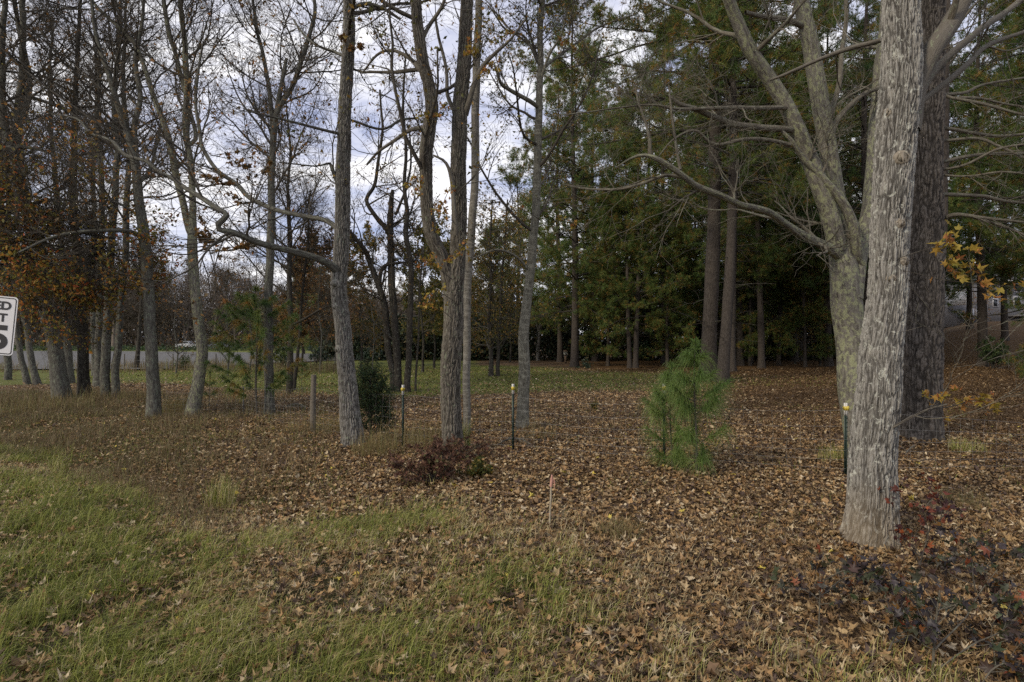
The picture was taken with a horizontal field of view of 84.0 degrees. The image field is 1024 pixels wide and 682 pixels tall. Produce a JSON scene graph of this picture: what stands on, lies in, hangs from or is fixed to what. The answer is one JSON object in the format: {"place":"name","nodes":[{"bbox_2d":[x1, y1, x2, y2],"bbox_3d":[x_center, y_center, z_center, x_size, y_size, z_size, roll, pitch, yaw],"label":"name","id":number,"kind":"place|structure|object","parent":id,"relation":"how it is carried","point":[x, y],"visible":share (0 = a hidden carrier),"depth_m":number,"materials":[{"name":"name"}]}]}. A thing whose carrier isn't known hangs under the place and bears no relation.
{"place":"outdoors","nodes":[
{"label":"outdoors","id":0,"kind":"place"},
{"bbox_2d":[0,351,358,368],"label":"road","id":1,"kind":"structure","parent":0,"point":[129,355],"depth_m":54.31,"materials":[{"name":"asphalt"}]},
{"bbox_2d":[0,321,1023,681],"bbox_3d":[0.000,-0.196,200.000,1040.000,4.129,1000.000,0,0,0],"label":"ground","id":2,"kind":"structure","parent":0,"point":[958,335],"depth_m":6.90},
{"bbox_2d":[0,296,17,355],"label":"speed limit sign","id":3,"kind":"object","parent":2,"relation":"on","point":[8,310],"visible":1,"depth_m":7.37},
{"bbox_2d":[0,73,34,384],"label":"deciduous tree","id":4,"kind":"object","parent":2,"relation":"on","point":[26,379],"visible":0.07,"depth_m":21.63,"materials":[{"name":"grey plant"}]},
{"bbox_2d":[0,26,57,384],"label":"deciduous tree","id":5,"kind":"object","parent":2,"relation":"on","point":[35,377],"visible":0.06,"depth_m":21.31,"materials":[{"name":"grey plant"}]},
{"bbox_2d":[6,0,105,383],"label":"deciduous tree","id":6,"kind":"object","parent":2,"relation":"on","point":[70,368],"visible":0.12,"depth_m":22.59,"materials":[{"name":"brown plant"}]},
{"bbox_2d":[0,0,150,398],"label":"deciduous tree","id":7,"kind":"object","parent":2,"relation":"on","point":[58,377],"visible":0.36,"depth_m":15.55,"materials":[{"name":"brown plant"}]},
{"bbox_2d":[0,0,180,396],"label":"deciduous tree","id":8,"kind":"object","parent":2,"relation":"on","point":[83,376],"visible":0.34,"depth_m":16.10,"materials":[{"name":"brown plant"}]},
{"bbox_2d":[36,14,150,387],"bbox_3d":[-15.145,-4.953,20.148,4.466,13.455,3.482,0,0,30],"label":"deciduous tree","id":9,"kind":"object","parent":2,"relation":"on","point":[96,371],"visible":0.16,"depth_m":20.00,"materials":[{"name":"brown plant"}]},
{"bbox_2d":[0,63,189,364],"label":"deciduous tree","id":10,"kind":"object","parent":2,"relation":"on","point":[35,276],"visible":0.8,"depth_m":11.47,"materials":[{"name":"brown plant"}]},
{"bbox_2d":[52,5,138,375],"bbox_3d":[-20.113,-7.090,27.213,4.701,17.772,4.796,0,0,0],"label":"deciduous tree","id":11,"kind":"object","parent":2,"relation":"on","point":[92,355],"visible":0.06,"depth_m":26.98,"materials":[{"name":"brown plant"}]},
{"bbox_2d":[14,0,199,396],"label":"deciduous tree","id":12,"kind":"object","parent":2,"relation":"on","point":[105,362],"visible":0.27,"depth_m":16.08,"materials":[{"name":"grey plant"}]},
{"bbox_2d":[0,0,225,416],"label":"deciduous tree","id":13,"kind":"object","parent":2,"relation":"on","point":[153,397],"visible":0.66,"depth_m":11.82,"materials":[{"name":"brown plant"}]},
{"bbox_2d":[87,232,139,346],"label":"deciduous tree","id":14,"kind":"object","parent":2,"relation":"on","point":[125,315],"visible":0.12,"depth_m":121.30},
{"bbox_2d":[22,0,229,397],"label":"deciduous tree","id":15,"kind":"object","parent":2,"relation":"on","point":[115,367],"visible":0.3,"depth_m":16.18,"materials":[{"name":"brown plant"}]},
{"bbox_2d":[0,0,268,417],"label":"deciduous tree","id":16,"kind":"object","parent":2,"relation":"on","point":[195,396],"visible":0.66,"depth_m":12.29,"materials":[{"name":"grey plant"}]},
{"bbox_2d":[116,229,166,367],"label":"deciduous tree","id":17,"kind":"object","parent":2,"relation":"on","point":[138,343],"visible":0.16,"depth_m":33.56,"materials":[{"name":"brown plant"}]},
{"bbox_2d":[128,263,183,346],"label":"deciduous tree","id":18,"kind":"object","parent":2,"relation":"on","point":[161,312],"visible":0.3,"depth_m":127.72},
{"bbox_2d":[13,344,317,350],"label":"fence","id":19,"kind":"object","parent":2,"relation":"on","point":[39,348],"visible":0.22,"depth_m":95.95,"materials":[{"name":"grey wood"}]},
{"bbox_2d":[0,356,336,372],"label":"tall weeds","id":20,"kind":"object","parent":2,"relation":"on","point":[327,367],"visible":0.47,"depth_m":31.46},
{"bbox_2d":[131,277,212,373],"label":"deciduous tree","id":21,"kind":"object","parent":2,"relation":"on","point":[178,352],"visible":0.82,"depth_m":28.68,"materials":[{"name":"brown plant"}]},
{"bbox_2d":[0,385,373,536],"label":"weed cover","id":22,"kind":"object","parent":2,"relation":"on","point":[80,411],"visible":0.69,"depth_m":9.44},
{"bbox_2d":[187,255,259,374],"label":"deciduous tree","id":23,"kind":"object","parent":2,"relation":"on","point":[227,326],"visible":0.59,"depth_m":26.74,"materials":[{"name":"brown plant"}]},
{"bbox_2d":[194,472,252,510],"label":"grass clump","id":24,"kind":"object","parent":2,"relation":"on","point":[221,493],"visible":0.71,"depth_m":6.24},
{"bbox_2d":[1,263,476,347],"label":"distant twigs","id":25,"kind":"object","parent":2,"relation":"on","point":[183,295],"visible":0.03,"depth_m":130.55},
{"bbox_2d":[0,0,490,449],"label":"deciduous tree","id":26,"kind":"object","parent":2,"relation":"on","point":[349,408],"visible":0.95,"depth_m":8.62,"materials":[{"name":"grey plant"}]},
{"bbox_2d":[194,212,255,259],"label":"branch","id":27,"kind":"object","parent":26,"relation":"attached to","point":[205,233],"visible":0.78,"depth_m":7.89,"materials":[{"name":"brown plant"}]},
{"bbox_2d":[187,149,273,206],"bbox_3d":[-4.183,-2.449,8.526,1.210,0.856,0.460,0,0,0],"label":"branch","id":28,"kind":"object","parent":26,"relation":"attached to","point":[216,178],"visible":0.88,"depth_m":8.60,"materials":[{"name":"brown plant"}]},
{"bbox_2d":[201,284,305,412],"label":"young pine","id":29,"kind":"object","parent":2,"relation":"on","point":[245,301],"visible":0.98,"depth_m":12.60,"materials":[{"name":"green plant"}]},
{"bbox_2d":[207,39,368,393],"bbox_3d":[-7.107,-3.675,17.755,5.580,10.897,4.284,0,0,22],"label":"deciduous tree","id":30,"kind":"object","parent":2,"relation":"on","point":[288,267],"visible":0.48,"depth_m":17.62,"materials":[{"name":"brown plant"}]},
{"bbox_2d":[17,289,570,347],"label":"distant brush","id":31,"kind":"object","parent":2,"relation":"on","point":[159,326],"visible":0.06,"depth_m":126.43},
{"bbox_2d":[186,0,403,414],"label":"deciduous tree","id":32,"kind":"object","parent":2,"relation":"on","point":[268,282],"visible":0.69,"depth_m":12.95,"materials":[{"name":"grey plant"}]},
{"bbox_2d":[259,234,334,361],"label":"deciduous tree","id":33,"kind":"object","parent":2,"relation":"on","point":[304,332],"visible":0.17,"depth_m":34.58,"materials":[{"name":"brown plant"}]},
{"bbox_2d":[263,173,334,390],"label":"deciduous tree","id":34,"kind":"object","parent":2,"relation":"on","point":[301,303],"visible":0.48,"depth_m":18.83,"materials":[{"name":"brown plant"}]},
{"bbox_2d":[274,226,355,364],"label":"deciduous tree","id":35,"kind":"object","parent":2,"relation":"on","point":[308,311],"visible":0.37,"depth_m":33.08,"materials":[{"name":"brown plant"}]},
{"bbox_2d":[296,249,350,371],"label":"deciduous tree","id":36,"kind":"object","parent":2,"relation":"on","point":[319,323],"visible":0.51,"depth_m":30.54,"materials":[{"name":"brown plant"}]},
{"bbox_2d":[332,220,390,366],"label":"deciduous tree","id":37,"kind":"object","parent":2,"relation":"on","point":[364,234],"visible":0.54,"depth_m":36.11,"materials":[{"name":"brown plant"}]},
{"bbox_2d":[302,58,440,391],"bbox_3d":[-4.521,-3.870,18.459,4.513,11.274,3.069,0,0,0],"label":"deciduous tree","id":38,"kind":"object","parent":2,"relation":"on","point":[394,362],"visible":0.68,"depth_m":18.47,"materials":[{"name":"grey plant"}]},
{"bbox_2d":[347,426,397,456],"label":"grass clump","id":39,"kind":"object","parent":2,"relation":"on","point":[371,445],"visible":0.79,"depth_m":7.99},
{"bbox_2d":[349,228,401,369],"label":"deciduous tree","id":40,"kind":"object","parent":2,"relation":"on","point":[373,338],"visible":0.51,"depth_m":32.12,"materials":[{"name":"brown plant"}]},
{"bbox_2d":[355,355,399,439],"bbox_3d":[-2.292,0.927,9.233,0.950,1.410,0.821,0,0,-18],"label":"evergreen shrub","id":41,"kind":"object","parent":2,"relation":"on","point":[370,400],"visible":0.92,"depth_m":9.17,"materials":[{"name":"green plant"}]},
{"bbox_2d":[359,417,439,455],"bbox_3d":[-1.589,1.346,8.277,1.322,0.575,1.379,0,0,-41],"label":"grass clump","id":42,"kind":"object","parent":2,"relation":"on","point":[414,440],"visible":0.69,"depth_m":8.21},
{"bbox_2d":[351,18,449,391],"bbox_3d":[-3.540,-4.343,18.753,3.005,12.236,2.777,0,0,25],"label":"deciduous tree","id":43,"kind":"object","parent":2,"relation":"on","point":[409,326],"visible":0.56,"depth_m":18.42,"materials":[{"name":"brown plant"}]},
{"bbox_2d":[384,213,449,371],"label":"deciduous tree","id":44,"kind":"object","parent":2,"relation":"on","point":[439,313],"visible":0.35,"depth_m":29.87,"materials":[{"name":"brown plant"}]},
{"bbox_2d":[395,240,440,391],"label":"deciduous tree","id":45,"kind":"object","parent":2,"relation":"on","point":[417,353],"visible":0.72,"depth_m":18.48,"materials":[{"name":"brown plant"}]},
{"bbox_2d":[401,215,450,367],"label":"deciduous tree","id":46,"kind":"object","parent":2,"relation":"on","point":[437,272],"visible":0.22,"depth_m":34.13,"materials":[{"name":"brown plant"}]},
{"bbox_2d":[387,439,472,487],"bbox_3d":[-0.954,1.387,6.452,0.921,0.522,0.801,0,0,-26],"label":"sprout shrub","id":47,"kind":"object","parent":2,"relation":"on","point":[440,465],"visible":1,"depth_m":6.42,"materials":[{"name":"red plant"}]},
{"bbox_2d":[279,0,600,449],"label":"deciduous tree","id":48,"kind":"object","parent":2,"relation":"on","point":[450,368],"visible":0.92,"depth_m":8.10,"materials":[{"name":"grey plant"}]},
{"bbox_2d":[415,220,468,319],"bbox_3d":[-0.914,-0.963,7.603,0.736,1.361,0.326,0,0,0],"label":"branch","id":49,"kind":"object","parent":48,"relation":"attached to","point":[430,261],"visible":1,"depth_m":7.58,"materials":[{"name":"brown plant"}]},
{"bbox_2d":[402,27,501,233],"bbox_3d":[-0.799,-2.852,7.606,1.370,2.840,0.440,0,0,-3],"label":"branch","id":50,"kind":"object","parent":48,"relation":"attached to","point":[484,70],"visible":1,"depth_m":7.62,"materials":[{"name":"brown plant"}]},
{"bbox_2d":[406,433,510,463],"bbox_3d":[-0.728,1.448,7.659,1.285,0.492,1.229,0,0,34],"label":"sprout shrub","id":51,"kind":"object","parent":2,"relation":"on","point":[455,448],"visible":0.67,"depth_m":7.58,"materials":[{"name":"red plant"}]},
{"bbox_2d":[462,0,481,432],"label":"deciduous tree","id":52,"kind":"object","parent":2,"relation":"on","point":[467,298],"visible":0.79,"depth_m":9.74,"materials":[{"name":"grey plant"}]},
{"bbox_2d":[466,189,536,375],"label":"deciduous tree","id":53,"kind":"object","parent":2,"relation":"on","point":[491,295],"visible":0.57,"depth_m":25.67,"materials":[{"name":"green plant"}]},
{"bbox_2d":[481,246,535,361],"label":"deciduous tree","id":54,"kind":"object","parent":2,"relation":"on","point":[512,293],"visible":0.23,"depth_m":45.23,"materials":[{"name":"brown plant"}]},
{"bbox_2d":[0,441,1022,681],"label":"grass","id":55,"kind":"structure","parent":2,"relation":"on","point":[85,504],"depth_m":3.49,"materials":[{"name":"plant"}]},
{"bbox_2d":[0,358,1023,681],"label":"leaf litter","id":56,"kind":"object","parent":2,"relation":"on","point":[784,474],"visible":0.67,"depth_m":4.55,"materials":[{"name":"plant"}]},
{"bbox_2d":[462,182,561,375],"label":"deciduous tree","id":57,"kind":"object","parent":2,"relation":"on","point":[508,309],"visible":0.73,"depth_m":25.57,"materials":[{"name":"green plant"}]},
{"bbox_2d":[1,365,1023,545],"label":"short grass","id":58,"kind":"structure","parent":2,"relation":"on","point":[335,384],"depth_m":21.41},
{"bbox_2d":[488,146,545,359],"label":"pine tree","id":59,"kind":"object","parent":2,"relation":"on","point":[516,178],"visible":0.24,"depth_m":49.85,"materials":[{"name":"green plant"}]},
{"bbox_2d":[14,410,1023,681],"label":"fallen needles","id":60,"kind":"object","parent":2,"relation":"on","point":[758,538],"depth_m":4.83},
{"bbox_2d":[16,416,1023,673],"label":"yellow leaf scatter","id":61,"kind":"object","parent":2,"relation":"on","point":[530,496],"visible":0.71,"depth_m":5.90,"materials":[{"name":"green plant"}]},
{"bbox_2d":[492,57,607,361],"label":"pine tree","id":62,"kind":"object","parent":2,"relation":"on","point":[556,326],"visible":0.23,"depth_m":43.74,"materials":[{"name":"green plant"}]},
{"bbox_2d":[427,0,680,428],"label":"deciduous tree","id":63,"kind":"object","parent":2,"relation":"on","point":[539,160],"visible":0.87,"depth_m":10.59,"materials":[{"name":"grey plant"}]},
{"bbox_2d":[492,0,654,366],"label":"pine tree","id":64,"kind":"object","parent":2,"relation":"on","point":[577,267],"visible":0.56,"depth_m":35.71,"materials":[{"name":"green plant"}]},
{"bbox_2d":[318,286,863,360],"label":"thicket","id":65,"kind":"object","parent":2,"relation":"on","point":[550,350],"visible":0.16,"depth_m":48.43,"materials":[{"name":"green plant"}]},
{"bbox_2d":[524,38,658,360],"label":"pine tree","id":66,"kind":"object","parent":2,"relation":"on","point":[596,357],"visible":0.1,"depth_m":45.48,"materials":[{"name":"green plant"}]},
{"bbox_2d":[161,375,1023,476],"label":"wire fence","id":67,"kind":"object","parent":2,"relation":"on","point":[312,407],"visible":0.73,"depth_m":8.36,"materials":[{"name":"metal"}]},
{"bbox_2d":[560,176,646,365],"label":"pine tree","id":68,"kind":"object","parent":2,"relation":"on","point":[589,337],"visible":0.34,"depth_m":37.59,"materials":[{"name":"green plant"}]},
{"bbox_2d":[583,112,673,367],"bbox_3d":[7.056,-6.257,34.538,5.598,16.018,5.842,-1,0,-31],"label":"pine tree","id":69,"kind":"object","parent":2,"relation":"on","point":[620,209],"visible":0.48,"depth_m":34.20,"materials":[{"name":"green plant"}]},
{"bbox_2d":[582,78,693,367],"bbox_3d":[7.632,-7.001,34.746,6.826,17.504,7.987,1,0,6],"label":"pine tree","id":70,"kind":"object","parent":2,"relation":"on","point":[660,295],"visible":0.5,"depth_m":33.69,"materials":[{"name":"green plant"}]},
{"bbox_2d":[616,180,702,366],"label":"pine tree","id":71,"kind":"object","parent":2,"relation":"on","point":[667,341],"visible":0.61,"depth_m":34.53,"materials":[{"name":"green plant"}]},
{"bbox_2d":[587,3,747,363],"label":"pine tree","id":72,"kind":"object","parent":2,"relation":"on","point":[699,288],"visible":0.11,"depth_m":41.39,"materials":[{"name":"green plant"}]},
{"bbox_2d":[634,359,709,474],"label":"young pine","id":73,"kind":"object","parent":2,"relation":"on","point":[654,410],"visible":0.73,"depth_m":7.19,"materials":[{"name":"green plant"}]},
{"bbox_2d":[521,0,874,380],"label":"pine tree","id":74,"kind":"object","parent":2,"relation":"on","point":[710,309],"visible":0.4,"depth_m":23.41,"materials":[{"name":"green plant"}]},
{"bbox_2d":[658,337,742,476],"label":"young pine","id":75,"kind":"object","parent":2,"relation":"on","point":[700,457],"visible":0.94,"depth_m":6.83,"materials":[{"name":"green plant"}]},
{"bbox_2d":[660,41,785,359],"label":"pine tree","id":76,"kind":"object","parent":2,"relation":"on","point":[718,323],"visible":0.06,"depth_m":45.80,"materials":[{"name":"green plant"}]},
{"bbox_2d":[594,0,879,382],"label":"pine tree","id":77,"kind":"object","parent":2,"relation":"on","point":[754,27],"visible":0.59,"depth_m":22.22,"materials":[{"name":"green plant"}]},
{"bbox_2d":[667,0,809,365],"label":"pine tree","id":78,"kind":"object","parent":2,"relation":"on","point":[740,361],"visible":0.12,"depth_m":37.74,"materials":[{"name":"green plant"}]},
{"bbox_2d":[673,1,810,371],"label":"pine tree","id":79,"kind":"object","parent":2,"relation":"on","point":[774,254],"visible":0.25,"depth_m":30.07,"materials":[{"name":"green plant"}]},
{"bbox_2d":[694,13,815,367],"bbox_3d":[15.124,-9.198,34.492,8.009,21.960,7.674,0,0,2],"label":"pine tree","id":80,"kind":"object","parent":2,"relation":"on","point":[761,363],"visible":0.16,"depth_m":34.25,"materials":[{"name":"green plant"}]},
{"bbox_2d":[717,195,798,365],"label":"pine tree","id":81,"kind":"object","parent":2,"relation":"on","point":[751,343],"visible":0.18,"depth_m":37.20,"materials":[{"name":"green plant"}]},
{"bbox_2d":[536,0,1021,462],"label":"deciduous tree","id":82,"kind":"object","parent":2,"relation":"on","point":[844,245],"visible":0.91,"depth_m":6.99,"materials":[{"name":"grey plant"}]},
{"bbox_2d":[535,356,1023,501],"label":"pine straw litter","id":83,"kind":"object","parent":2,"relation":"on","point":[1009,429],"visible":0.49,"depth_m":14.24,"materials":[{"name":"brown plant"}]},
{"bbox_2d":[742,149,822,364],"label":"pine tree","id":84,"kind":"object","parent":2,"relation":"on","point":[785,302],"visible":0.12,"depth_m":38.72,"materials":[{"name":"green plant"}]},
{"bbox_2d":[763,190,835,366],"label":"pine tree","id":85,"kind":"object","parent":2,"relation":"on","point":[794,318],"visible":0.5,"depth_m":35.48,"materials":[{"name":"green plant"}]},
{"bbox_2d":[740,0,876,366],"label":"pine tree","id":86,"kind":"object","parent":2,"relation":"on","point":[828,362],"visible":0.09,"depth_m":35.85,"materials":[{"name":"green plant"}]},
{"bbox_2d":[768,544,892,628],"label":"sapling","id":87,"kind":"object","parent":2,"relation":"on","point":[854,566],"visible":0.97,"depth_m":3.29,"materials":[{"name":"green plant"}]},
{"bbox_2d":[766,0,986,311],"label":"pine tree","id":88,"kind":"object","parent":2,"relation":"on","point":[859,34],"visible":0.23,"depth_m":28.95,"materials":[{"name":"green plant"}]},
{"bbox_2d":[745,0,1023,552],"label":"deciduous tree","id":89,"kind":"object","parent":2,"relation":"on","point":[910,66],"visible":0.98,"depth_m":4.52,"materials":[{"name":"grey plant"}]},
{"bbox_2d":[895,384,1002,424],"bbox_3d":[3.355,0.482,4.363,0.934,0.310,0.277,0,0,-5],"label":"branch","id":90,"kind":"object","parent":89,"relation":"attached to","point":[979,401],"visible":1,"depth_m":4.35,"materials":[{"name":"orange plant"}]},
{"bbox_2d":[897,220,1023,301],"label":"branch","id":91,"kind":"object","parent":89,"relation":"attached to","point":[962,277],"visible":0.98,"depth_m":4.30,"materials":[{"name":"yellow plant"}]},
{"bbox_2d":[843,555,946,650],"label":"sapling","id":92,"kind":"object","parent":2,"relation":"on","point":[896,610],"visible":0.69,"depth_m":3.10,"materials":[{"name":"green plant"}]},
{"bbox_2d":[854,20,998,297],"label":"pine tree","id":93,"kind":"object","parent":2,"relation":"on","point":[965,125],"visible":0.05,"depth_m":44.56,"materials":[{"name":"green plant"}]},
{"bbox_2d":[889,472,966,583],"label":"sapling","id":94,"kind":"object","parent":2,"relation":"on","point":[935,495],"visible":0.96,"depth_m":3.92,"materials":[{"name":"red plant"}]},
{"bbox_2d":[897,545,1023,681],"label":"sapling","id":95,"kind":"object","parent":2,"relation":"on","point":[1011,631],"visible":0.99,"depth_m":2.86,"materials":[{"name":"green plant"}]},
{"bbox_2d":[899,0,1023,441],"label":"pine tree","id":96,"kind":"object","parent":2,"relation":"on","point":[923,361],"visible":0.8,"depth_m":8.97,"materials":[{"name":"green plant"}]},
{"bbox_2d":[920,521,1023,592],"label":"sapling","id":97,"kind":"object","parent":2,"relation":"on","point":[1016,552],"visible":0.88,"depth_m":3.68,"materials":[{"name":"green plant"}]},
{"bbox_2d":[943,0,1003,316],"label":"deciduous tree","id":98,"kind":"object","parent":2,"relation":"on","point":[946,134],"visible":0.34,"depth_m":15.91,"materials":[{"name":"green plant"}]},
{"bbox_2d":[944,272,1023,327],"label":"house","id":99,"kind":"structure","parent":2,"relation":"on","point":[951,319],"depth_m":70.00,"materials":[{"name":"grey"}]},
{"bbox_2d":[945,57,1022,328],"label":"pine tree","id":100,"kind":"object","parent":2,"relation":"on","point":[968,287],"visible":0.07,"depth_m":51.85,"materials":[{"name":"green plant"}]},
{"bbox_2d":[945,0,1023,366],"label":"pine tree","id":101,"kind":"object","parent":2,"relation":"on","point":[1004,275],"visible":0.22,"depth_m":29.62,"materials":[{"name":"green plant"}]},
{"bbox_2d":[948,0,1023,310],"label":"pine tree","id":102,"kind":"object","parent":2,"relation":"on","point":[1018,67],"visible":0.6,"depth_m":19.90,"materials":[{"name":"green plant"}]},
{"bbox_2d":[948,0,1023,321],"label":"pine tree","id":103,"kind":"object","parent":2,"relation":"on","point":[976,222],"visible":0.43,"depth_m":26.98,"materials":[{"name":"green plant"}]},
{"bbox_2d":[948,12,1023,303],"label":"pine tree","id":104,"kind":"object","parent":2,"relation":"on","point":[972,202],"visible":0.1,"depth_m":34.95,"materials":[{"name":"green plant"}]},
{"bbox_2d":[950,36,1023,340],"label":"pine tree","id":105,"kind":"object","parent":2,"relation":"on","point":[1004,326],"visible":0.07,"depth_m":41.91,"materials":[{"name":"green plant"}]},
{"bbox_2d":[975,335,1023,368],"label":"evergreen shrub","id":106,"kind":"object","parent":2,"relation":"on","point":[986,349],"visible":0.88,"depth_m":28.75,"materials":[{"name":"green plant"}]},
{"bbox_2d":[0,0,1023,332],"label":"sky","id":107,"kind":"structure","parent":0,"point":[440,171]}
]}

